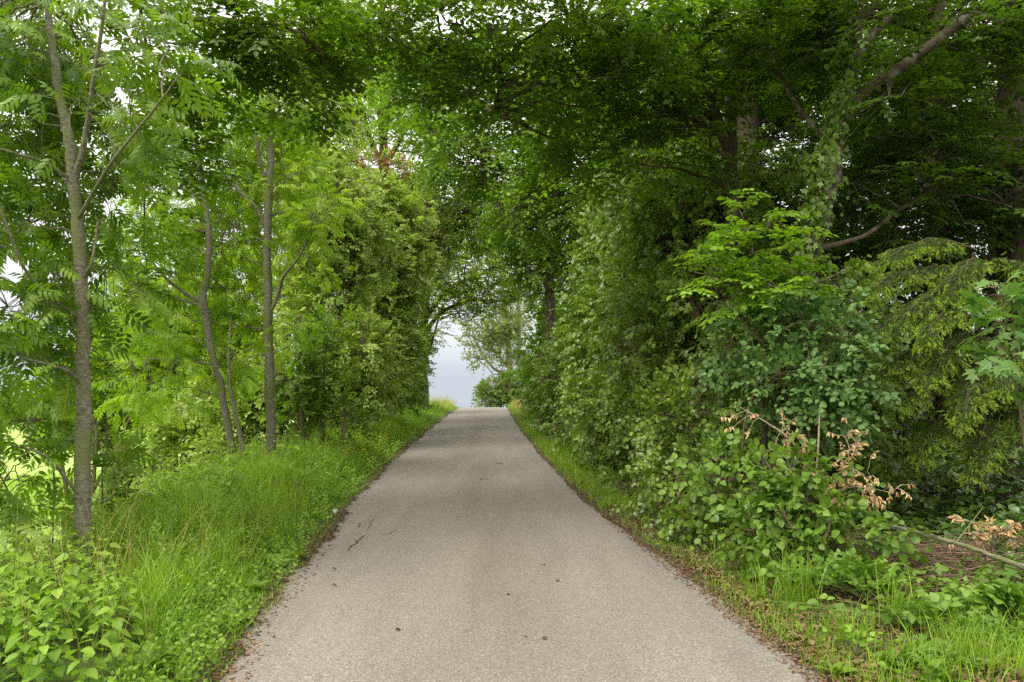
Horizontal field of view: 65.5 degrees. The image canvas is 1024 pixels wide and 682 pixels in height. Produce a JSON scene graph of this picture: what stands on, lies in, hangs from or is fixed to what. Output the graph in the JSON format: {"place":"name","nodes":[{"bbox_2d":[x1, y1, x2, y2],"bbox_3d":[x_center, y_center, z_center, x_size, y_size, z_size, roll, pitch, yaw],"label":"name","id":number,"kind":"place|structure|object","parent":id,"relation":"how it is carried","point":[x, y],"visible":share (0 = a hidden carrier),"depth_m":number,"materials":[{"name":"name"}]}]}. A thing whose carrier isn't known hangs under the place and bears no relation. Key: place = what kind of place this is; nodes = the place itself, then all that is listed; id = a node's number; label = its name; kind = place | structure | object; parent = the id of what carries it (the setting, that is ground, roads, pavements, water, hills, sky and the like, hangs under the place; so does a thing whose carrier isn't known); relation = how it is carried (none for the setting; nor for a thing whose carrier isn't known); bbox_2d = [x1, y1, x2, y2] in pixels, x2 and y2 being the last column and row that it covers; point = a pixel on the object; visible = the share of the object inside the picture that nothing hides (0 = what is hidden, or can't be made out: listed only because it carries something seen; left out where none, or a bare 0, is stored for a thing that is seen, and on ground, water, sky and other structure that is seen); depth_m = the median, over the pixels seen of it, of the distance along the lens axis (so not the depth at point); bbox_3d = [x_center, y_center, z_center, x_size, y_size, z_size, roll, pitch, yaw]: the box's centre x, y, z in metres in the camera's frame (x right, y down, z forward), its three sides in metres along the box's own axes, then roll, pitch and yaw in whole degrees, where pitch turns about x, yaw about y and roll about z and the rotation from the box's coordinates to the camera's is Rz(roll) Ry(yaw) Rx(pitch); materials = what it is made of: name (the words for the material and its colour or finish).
{"place":"outdoors","nodes":[
{"label":"outdoors","id":0,"kind":"place"},
{"bbox_2d":[0,417,328,564],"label":"meadow grass","id":1,"kind":"structure","parent":0,"point":[42,489],"depth_m":25.51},
{"bbox_2d":[0,392,460,681],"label":"grass","id":2,"kind":"structure","parent":0,"point":[152,577],"depth_m":6.76,"materials":[{"name":"plant"}]},
{"bbox_2d":[0,0,1001,406],"label":"sky","id":3,"kind":"structure","parent":0,"point":[452,377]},
{"bbox_2d":[0,383,1023,681],"bbox_3d":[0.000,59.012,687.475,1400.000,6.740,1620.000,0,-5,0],"label":"ground","id":4,"kind":"structure","parent":0,"point":[104,653],"depth_m":6.26,"materials":[{"name":"soil"}]},
{"bbox_2d":[0,542,31,621],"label":"nettle","id":5,"kind":"object","parent":4,"relation":"on","point":[7,583],"visible":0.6,"depth_m":4.88,"materials":[{"name":"green plant"}]},
{"bbox_2d":[3,597,39,674],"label":"nettle","id":6,"kind":"object","parent":4,"relation":"on","point":[10,645],"visible":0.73,"depth_m":3.98,"materials":[{"name":"green plant"}]},
{"bbox_2d":[0,614,44,681],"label":"nettle","id":7,"kind":"object","parent":4,"relation":"on","point":[23,671],"visible":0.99,"depth_m":3.68,"materials":[{"name":"green plant"}]},
{"bbox_2d":[3,574,42,654],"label":"nettle","id":8,"kind":"object","parent":4,"relation":"on","point":[34,606],"visible":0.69,"depth_m":4.21,"materials":[{"name":"green plant"}]},
{"bbox_2d":[9,548,46,613],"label":"nettle","id":9,"kind":"object","parent":4,"relation":"on","point":[34,590],"visible":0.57,"depth_m":4.86,"materials":[{"name":"green plant"}]},
{"bbox_2d":[21,612,60,681],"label":"nettle","id":10,"kind":"object","parent":4,"relation":"on","point":[36,670],"visible":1,"depth_m":3.66,"materials":[{"name":"green plant"}]},
{"bbox_2d":[28,613,64,681],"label":"nettle","id":11,"kind":"object","parent":4,"relation":"on","point":[45,671],"visible":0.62,"depth_m":3.83,"materials":[{"name":"green plant"}]},
{"bbox_2d":[18,397,75,449],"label":"distant tree","id":12,"kind":"object","parent":4,"relation":"on","point":[34,430],"visible":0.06,"depth_m":58.12,"materials":[{"name":"green plant"}]},
{"bbox_2d":[0,350,96,560],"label":"ash sapling","id":13,"kind":"object","parent":4,"relation":"on","point":[47,405],"visible":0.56,"depth_m":7.02,"materials":[{"name":"green plant"}]},
{"bbox_2d":[0,414,106,564],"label":"ash sapling","id":14,"kind":"object","parent":4,"relation":"on","point":[8,516],"visible":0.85,"depth_m":5.93,"materials":[{"name":"green plant"}]},
{"bbox_2d":[30,552,76,644],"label":"nettle","id":15,"kind":"object","parent":4,"relation":"on","point":[46,617],"visible":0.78,"depth_m":4.27,"materials":[{"name":"green plant"}]},
{"bbox_2d":[35,621,80,681],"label":"nettle","id":16,"kind":"object","parent":4,"relation":"on","point":[58,669],"visible":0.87,"depth_m":3.80,"materials":[{"name":"green plant"}]},
{"bbox_2d":[47,583,86,653],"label":"nettle","id":17,"kind":"object","parent":4,"relation":"on","point":[66,648],"visible":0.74,"depth_m":4.27,"materials":[{"name":"green plant"}]},
{"bbox_2d":[49,556,86,645],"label":"nettle","id":18,"kind":"object","parent":4,"relation":"on","point":[70,581],"visible":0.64,"depth_m":4.48,"materials":[{"name":"green plant"}]},
{"bbox_2d":[55,533,88,616],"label":"nettle","id":19,"kind":"object","parent":4,"relation":"on","point":[75,570],"visible":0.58,"depth_m":4.87,"materials":[{"name":"green plant"}]},
{"bbox_2d":[71,567,95,642],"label":"nettle","id":20,"kind":"object","parent":4,"relation":"on","point":[79,609],"visible":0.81,"depth_m":4.51,"materials":[{"name":"green plant"}]},
{"bbox_2d":[64,628,103,681],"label":"nettle","id":21,"kind":"object","parent":4,"relation":"on","point":[91,672],"visible":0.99,"depth_m":3.64,"materials":[{"name":"green plant"}]},
{"bbox_2d":[78,580,105,650],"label":"nettle","id":22,"kind":"object","parent":4,"relation":"on","point":[95,610],"visible":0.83,"depth_m":4.34,"materials":[{"name":"green plant"}]},
{"bbox_2d":[74,621,111,681],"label":"nettle","id":23,"kind":"object","parent":4,"relation":"on","point":[104,642],"visible":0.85,"depth_m":3.76,"materials":[{"name":"green plant"}]},
{"bbox_2d":[21,253,185,502],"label":"tree","id":24,"kind":"object","parent":4,"relation":"on","point":[98,374],"visible":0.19,"depth_m":23.91,"materials":[{"name":"green plant"}]},
{"bbox_2d":[64,300,153,466],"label":"tree","id":25,"kind":"object","parent":4,"relation":"on","point":[102,426],"visible":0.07,"depth_m":26.12,"materials":[{"name":"green plant"}]},
{"bbox_2d":[92,587,132,672],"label":"nettle","id":26,"kind":"object","parent":4,"relation":"on","point":[112,637],"visible":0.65,"depth_m":4.09,"materials":[{"name":"green plant"}]},
{"bbox_2d":[95,583,131,677],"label":"nettle","id":27,"kind":"object","parent":4,"relation":"on","point":[116,625],"visible":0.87,"depth_m":4.03,"materials":[{"name":"green plant"}]},
{"bbox_2d":[58,426,172,537],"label":"ash sapling","id":28,"kind":"object","parent":4,"relation":"on","point":[97,460],"visible":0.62,"depth_m":7.30,"materials":[{"name":"green plant"}]},
{"bbox_2d":[0,0,244,582],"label":"ash tree","id":29,"kind":"object","parent":4,"relation":"on","point":[51,89],"visible":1,"depth_m":6.34,"materials":[{"name":"green plant"}]},
{"bbox_2d":[93,438,156,506],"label":"field bush","id":30,"kind":"object","parent":4,"relation":"on","point":[123,478],"visible":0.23,"depth_m":19.98,"materials":[{"name":"green plant"}]},
{"bbox_2d":[110,577,144,642],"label":"nettle","id":31,"kind":"object","parent":4,"relation":"on","point":[138,630],"visible":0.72,"depth_m":4.46,"materials":[{"name":"green plant"}]},
{"bbox_2d":[123,640,176,669],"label":"dock plant","id":32,"kind":"object","parent":4,"relation":"on","point":[146,647],"visible":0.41,"depth_m":4.29,"materials":[{"name":"green plant"}]},
{"bbox_2d":[124,381,252,488],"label":"field bush","id":33,"kind":"object","parent":4,"relation":"on","point":[169,439],"visible":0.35,"depth_m":18.19,"materials":[{"name":"green plant"}]},
{"bbox_2d":[87,56,292,458],"bbox_3d":[-5.131,-1.051,12.427,2.725,6.622,2.941,-2,-5,25],"label":"ash tree","id":34,"kind":"object","parent":4,"relation":"on","point":[206,232],"visible":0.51,"depth_m":12.03,"materials":[{"name":"green plant"}]},
{"bbox_2d":[0,0,393,299],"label":"hornbeam","id":35,"kind":"object","parent":4,"relation":"on","point":[244,39],"visible":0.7,"depth_m":8.93,"materials":[{"name":"green plant"}]},
{"bbox_2d":[105,244,295,421],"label":"tree","id":36,"kind":"object","parent":4,"relation":"on","point":[248,290],"visible":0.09,"depth_m":25.12,"materials":[{"name":"green plant"}]},
{"bbox_2d":[155,138,285,355],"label":"tree","id":37,"kind":"object","parent":4,"relation":"on","point":[224,230],"visible":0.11,"depth_m":29.70,"materials":[{"name":"green plant"}]},
{"bbox_2d":[0,400,449,681],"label":"herb cover","id":38,"kind":"object","parent":4,"relation":"on","point":[180,654],"visible":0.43,"depth_m":6.26,"materials":[{"name":"green plant"}]},
{"bbox_2d":[173,347,298,471],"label":"field bush","id":39,"kind":"object","parent":4,"relation":"on","point":[249,419],"visible":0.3,"depth_m":16.77,"materials":[{"name":"green plant"}]},
{"bbox_2d":[179,4,373,456],"bbox_3d":[-3.872,-1.926,13.077,3.320,8.395,2.679,0,-5,0],"label":"ash tree","id":40,"kind":"object","parent":4,"relation":"on","point":[252,197],"visible":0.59,"depth_m":12.77,"materials":[{"name":"green plant"}]},
{"bbox_2d":[232,0,385,438],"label":"birch like tree","id":41,"kind":"object","parent":4,"relation":"on","point":[362,141],"visible":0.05,"depth_m":26.68,"materials":[{"name":"green plant"}]},
{"bbox_2d":[255,295,391,454],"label":"hazel bush","id":42,"kind":"object","parent":4,"relation":"on","point":[304,387],"visible":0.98,"depth_m":15.00,"materials":[{"name":"green plant"}]},
{"bbox_2d":[253,134,414,437],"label":"field maple","id":43,"kind":"object","parent":4,"relation":"on","point":[361,254],"visible":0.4,"depth_m":19.59,"materials":[{"name":"green plant"}]},
{"bbox_2d":[277,0,462,409],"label":"tall tree","id":44,"kind":"object","parent":4,"relation":"on","point":[386,142],"visible":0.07,"depth_m":34.39,"materials":[{"name":"green plant"}]},
{"bbox_2d":[342,168,444,424],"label":"field maple","id":45,"kind":"object","parent":4,"relation":"on","point":[401,305],"visible":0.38,"depth_m":24.88,"materials":[{"name":"green plant"}]},
{"bbox_2d":[330,139,467,286],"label":"maple tree","id":46,"kind":"object","parent":4,"relation":"on","point":[438,239],"visible":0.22,"depth_m":30.07,"materials":[{"name":"green plant"}]},
{"bbox_2d":[356,170,465,418],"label":"field maple","id":47,"kind":"object","parent":4,"relation":"on","point":[415,324],"visible":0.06,"depth_m":31.44,"materials":[{"name":"green plant"}]},
{"bbox_2d":[406,308,438,409],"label":"hawthorn bush","id":48,"kind":"object","parent":4,"relation":"on","point":[427,362],"visible":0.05,"depth_m":40.75,"materials":[{"name":"green plant"}]},
{"bbox_2d":[390,154,577,419],"bbox_3d":[-0.573,-2.086,30.887,8.857,10.619,6.616,0,-5,0],"label":"oak tree","id":49,"kind":"object","parent":4,"relation":"on","point":[523,280],"visible":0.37,"depth_m":30.38,"materials":[{"name":"green plant"}]},
{"bbox_2d":[417,206,560,407],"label":"arching tree","id":50,"kind":"object","parent":4,"relation":"on","point":[454,290],"visible":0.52,"depth_m":42.90,"materials":[{"name":"green plant"}]},
{"bbox_2d":[452,254,538,403],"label":"poplar tree","id":51,"kind":"object","parent":4,"relation":"on","point":[502,335],"visible":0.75,"depth_m":69.48,"materials":[{"name":"green plant"}]},
{"bbox_2d":[349,13,643,301],"bbox_3d":[-0.193,-2.732,20.155,8.791,10.766,4.912,-2,-5,26],"label":"lime tree","id":52,"kind":"object","parent":4,"relation":"on","point":[480,180],"visible":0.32,"depth_m":19.82,"materials":[{"name":"green plant"}]},
{"bbox_2d":[471,367,526,406],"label":"crest bush","id":53,"kind":"object","parent":4,"relation":"on","point":[501,393],"visible":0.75,"depth_m":62.36,"materials":[{"name":"green plant"}]},
{"bbox_2d":[511,294,566,416],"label":"hedge bush","id":54,"kind":"object","parent":4,"relation":"on","point":[538,334],"visible":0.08,"depth_m":33.17,"materials":[{"name":"green plant"}]},
{"bbox_2d":[515,338,576,434],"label":"hedge bush","id":55,"kind":"object","parent":4,"relation":"on","point":[542,407],"visible":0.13,"depth_m":22.64,"materials":[{"name":"green plant"}]},
{"bbox_2d":[529,326,566,422],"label":"hedge bush","id":56,"kind":"object","parent":4,"relation":"on","point":[543,361],"visible":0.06,"depth_m":27.27,"materials":[{"name":"green plant"}]},
{"bbox_2d":[534,360,605,454],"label":"hedge bush","id":57,"kind":"object","parent":4,"relation":"on","point":[555,430],"visible":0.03,"depth_m":17.96,"materials":[{"name":"green plant"}]},
{"bbox_2d":[548,217,594,420],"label":"hedge bush","id":58,"kind":"object","parent":4,"relation":"on","point":[566,372],"visible":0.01,"depth_m":19.49,"materials":[{"name":"green plant"}]},
{"bbox_2d":[304,0,852,471],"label":"hornbeam","id":59,"kind":"object","parent":4,"relation":"on","point":[670,100],"visible":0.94,"depth_m":9.97,"materials":[{"name":"green plant"}]},
{"bbox_2d":[550,154,634,462],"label":"hedge bush","id":60,"kind":"object","parent":4,"relation":"on","point":[577,305],"visible":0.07,"depth_m":15.73,"materials":[{"name":"green plant"}]},
{"bbox_2d":[555,352,635,470],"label":"hedge bush","id":61,"kind":"object","parent":4,"relation":"on","point":[584,419],"visible":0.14,"depth_m":14.08,"materials":[{"name":"green plant"}]},
{"bbox_2d":[199,420,1023,681],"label":"leaf litter","id":62,"kind":"object","parent":4,"relation":"on","point":[794,635],"visible":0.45,"depth_m":5.30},
{"bbox_2d":[595,327,705,483],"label":"hedge bush","id":63,"kind":"object","parent":4,"relation":"on","point":[617,447],"visible":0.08,"depth_m":12.50,"materials":[{"name":"green plant"}]},
{"bbox_2d":[575,85,745,470],"bbox_3d":[2.886,-0.939,13.959,3.670,7.128,4.345,0,-5,0],"label":"hedge bush","id":64,"kind":"object","parent":4,"relation":"on","point":[607,217],"visible":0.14,"depth_m":13.20,"materials":[{"name":"green plant"}]},
{"bbox_2d":[512,4,816,179],"bbox_3d":[4.601,-3.729,23.025,10.118,11.962,6.740,0,-5,0],"label":"woodland tree","id":65,"kind":"object","parent":4,"relation":"on","point":[780,148],"visible":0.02,"depth_m":22.88,"materials":[{"name":"green plant"}]},
{"bbox_2d":[605,366,769,549],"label":"dogwood bush","id":66,"kind":"object","parent":4,"relation":"on","point":[673,520],"visible":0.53,"depth_m":8.64,"materials":[{"name":"green plant"}]},
{"bbox_2d":[580,131,854,485],"bbox_3d":[2.952,0.060,11.663,3.820,6.436,3.846,-3,-5,28],"label":"hedge bush","id":67,"kind":"object","parent":4,"relation":"on","point":[677,311],"visible":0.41,"depth_m":11.48,"materials":[{"name":"green plant"}]},
{"bbox_2d":[629,183,833,359],"bbox_3d":[3.509,-0.325,12.178,2.827,5.056,3.929,4,-6,-37],"label":"elder bush","id":68,"kind":"object","parent":4,"relation":"on","point":[664,222],"visible":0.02,"depth_m":12.20,"materials":[{"name":"green plant"}]},
{"bbox_2d":[666,188,849,483],"bbox_3d":[2.414,0.198,7.949,2.003,3.521,1.845,0,-5,0],"label":"young hornbeam","id":69,"kind":"object","parent":4,"relation":"on","point":[744,264],"visible":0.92,"depth_m":7.85,"materials":[{"name":"green plant"}]},
{"bbox_2d":[658,427,865,564],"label":"dogwood bush","id":70,"kind":"object","parent":4,"relation":"on","point":[796,482],"visible":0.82,"depth_m":6.74,"materials":[{"name":"green plant"}]},
{"bbox_2d":[736,552,793,601],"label":"grass tuft","id":71,"kind":"object","parent":4,"relation":"on","point":[763,588],"visible":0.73,"depth_m":5.80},
{"bbox_2d":[665,1,865,253],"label":"woodland tree","id":72,"kind":"object","parent":4,"relation":"on","point":[780,122],"visible":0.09,"depth_m":13.70,"materials":[{"name":"green plant"}]},
{"bbox_2d":[525,416,1023,681],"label":"seedling cover","id":73,"kind":"object","parent":4,"relation":"on","point":[930,670],"visible":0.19,"depth_m":5.55,"materials":[{"name":"green plant"}]},
{"bbox_2d":[575,0,995,430],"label":"woodland tree","id":74,"kind":"object","parent":4,"relation":"on","point":[894,33],"visible":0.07,"depth_m":13.10,"materials":[{"name":"green plant"}]},
{"bbox_2d":[678,271,905,490],"bbox_3d":[2.631,0.678,7.511,1.702,2.630,1.787,2,-5,-21],"label":"honeysuckle bush","id":75,"kind":"object","parent":4,"relation":"on","point":[803,379],"visible":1,"depth_m":7.28,"materials":[{"name":"green plant"}]},
{"bbox_2d":[749,539,853,608],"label":"grass tuft","id":76,"kind":"object","parent":4,"relation":"on","point":[805,594],"visible":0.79,"depth_m":5.57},
{"bbox_2d":[660,254,968,515],"bbox_3d":[3.485,0.886,9.639,3.507,3.940,3.362,2,-5,-25],"label":"hedge bush","id":77,"kind":"object","parent":4,"relation":"on","point":[877,468],"visible":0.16,"depth_m":8.86,"materials":[{"name":"green plant"}]},
{"bbox_2d":[695,459,938,591],"bbox_3d":[2.410,1.609,6.587,1.872,1.241,1.532,0,-5,0],"label":"dogwood bush","id":78,"kind":"object","parent":4,"relation":"on","point":[822,527],"visible":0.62,"depth_m":6.24,"materials":[{"name":"green plant"}]},
{"bbox_2d":[721,405,915,514],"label":"dead branch","id":79,"kind":"object","parent":4,"relation":"on","point":[875,502],"visible":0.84,"depth_m":6.60,"materials":[{"name":"brown plant"}]},
{"bbox_2d":[805,591,887,641],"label":"grass tuft","id":80,"kind":"object","parent":4,"relation":"on","point":[853,622],"visible":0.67,"depth_m":4.89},
{"bbox_2d":[765,554,943,598],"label":"bramble plant","id":81,"kind":"object","parent":4,"relation":"on","point":[859,579],"visible":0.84,"depth_m":5.58,"materials":[{"name":"green plant"}]},
{"bbox_2d":[817,612,898,654],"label":"bramble plant","id":82,"kind":"object","parent":4,"relation":"on","point":[845,629],"visible":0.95,"depth_m":4.58,"materials":[{"name":"green plant"}]},
{"bbox_2d":[694,0,1023,466],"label":"hornbeam","id":83,"kind":"object","parent":4,"relation":"on","point":[936,77],"visible":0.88,"depth_m":9.78,"materials":[{"name":"green plant"}]},
{"bbox_2d":[792,0,874,269],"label":"climbing ivy","id":84,"kind":"object","parent":83,"relation":"attached to","point":[821,157],"visible":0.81,"depth_m":9.49,"materials":[{"name":"green plant"}]},
{"bbox_2d":[783,547,948,594],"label":"bramble plant","id":85,"kind":"object","parent":4,"relation":"on","point":[871,570],"visible":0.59,"depth_m":5.70,"materials":[{"name":"green plant"}]},
{"bbox_2d":[758,25,982,322],"bbox_3d":[7.946,-2.917,18.006,6.335,9.053,5.560,0,-5,0],"label":"woodland tree","id":86,"kind":"object","parent":4,"relation":"on","point":[790,138],"visible":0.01,"depth_m":17.94,"materials":[{"name":"green plant"}]},
{"bbox_2d":[759,586,1012,637],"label":"bramble plant","id":87,"kind":"object","parent":4,"relation":"on","point":[933,604],"visible":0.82,"depth_m":5.02,"materials":[{"name":"green plant"}]},
{"bbox_2d":[777,49,998,336],"bbox_3d":[7.900,-2.157,15.496,5.310,7.018,4.801,0,-5,0],"label":"woodland tree","id":88,"kind":"object","parent":4,"relation":"on","point":[987,116],"visible":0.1,"depth_m":15.28,"materials":[{"name":"green plant"}]},
{"bbox_2d":[781,199,999,443],"bbox_3d":[5.710,-0.164,12.690,4.525,3.956,3.088,2,-5,-18],"label":"elder bush","id":89,"kind":"object","parent":4,"relation":"on","point":[853,254],"visible":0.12,"depth_m":12.15,"materials":[{"name":"green plant"}]},
{"bbox_2d":[772,534,1023,594],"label":"brush pile","id":90,"kind":"object","parent":4,"relation":"on","point":[950,555],"visible":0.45,"depth_m":6.24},
{"bbox_2d":[873,507,1023,568],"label":"fallen branch","id":91,"kind":"object","parent":90,"relation":"on","point":[990,555],"visible":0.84,"depth_m":6.04,"materials":[{"name":"brown wood"}]},
{"bbox_2d":[864,557,936,629],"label":"grass tuft","id":92,"kind":"object","parent":4,"relation":"on","point":[899,605],"visible":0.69,"depth_m":5.10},
{"bbox_2d":[853,623,974,681],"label":"grass tuft","id":93,"kind":"object","parent":4,"relation":"on","point":[903,665],"visible":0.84,"depth_m":4.26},
{"bbox_2d":[829,408,1023,577],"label":"ivy cover","id":94,"kind":"object","parent":4,"relation":"on","point":[1014,512],"visible":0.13,"depth_m":8.34,"materials":[{"name":"green plant"}]},
{"bbox_2d":[849,220,1012,442],"bbox_3d":[9.314,-0.319,13.207,8.797,4.278,4.252,0,-5,0],"label":"elder bush","id":95,"kind":"object","parent":4,"relation":"on","point":[987,293],"visible":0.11,"depth_m":12.52,"materials":[{"name":"green plant"}]},
{"bbox_2d":[848,236,1023,499],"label":"spruce","id":96,"kind":"object","parent":4,"relation":"on","point":[940,357],"visible":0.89,"depth_m":7.75,"materials":[{"name":"green plant"}]},
{"bbox_2d":[849,0,1023,433],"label":"woodland tree","id":97,"kind":"object","parent":4,"relation":"on","point":[1016,192],"visible":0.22,"depth_m":11.56,"materials":[{"name":"green plant"}]},
{"bbox_2d":[894,602,1023,681],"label":"grass tuft","id":98,"kind":"object","parent":4,"relation":"on","point":[968,641],"visible":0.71,"depth_m":4.41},
{"bbox_2d":[938,568,1023,620],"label":"bramble plant","id":99,"kind":"object","parent":4,"relation":"on","point":[1003,593],"visible":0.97,"depth_m":5.04,"materials":[{"name":"green plant"}]},
{"bbox_2d":[947,515,1023,553],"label":"dead branch","id":100,"kind":"object","parent":4,"relation":"on","point":[985,537],"visible":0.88,"depth_m":6.54,"materials":[{"name":"brown plant"}]},
{"bbox_2d":[957,266,1023,450],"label":"sycamore sapling","id":101,"kind":"object","parent":4,"relation":"on","point":[1007,368],"visible":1,"depth_m":6.03,"materials":[{"name":"green plant"}]},
{"bbox_2d":[220,407,824,681],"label":"road","id":102,"kind":"structure","parent":0,"point":[449,563],"depth_m":5.83,"materials":[{"name":"asphalt"}]},
{"bbox_2d":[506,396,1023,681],"bbox_3d":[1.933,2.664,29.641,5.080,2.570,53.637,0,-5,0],"label":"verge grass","id":103,"kind":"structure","parent":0,"point":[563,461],"depth_m":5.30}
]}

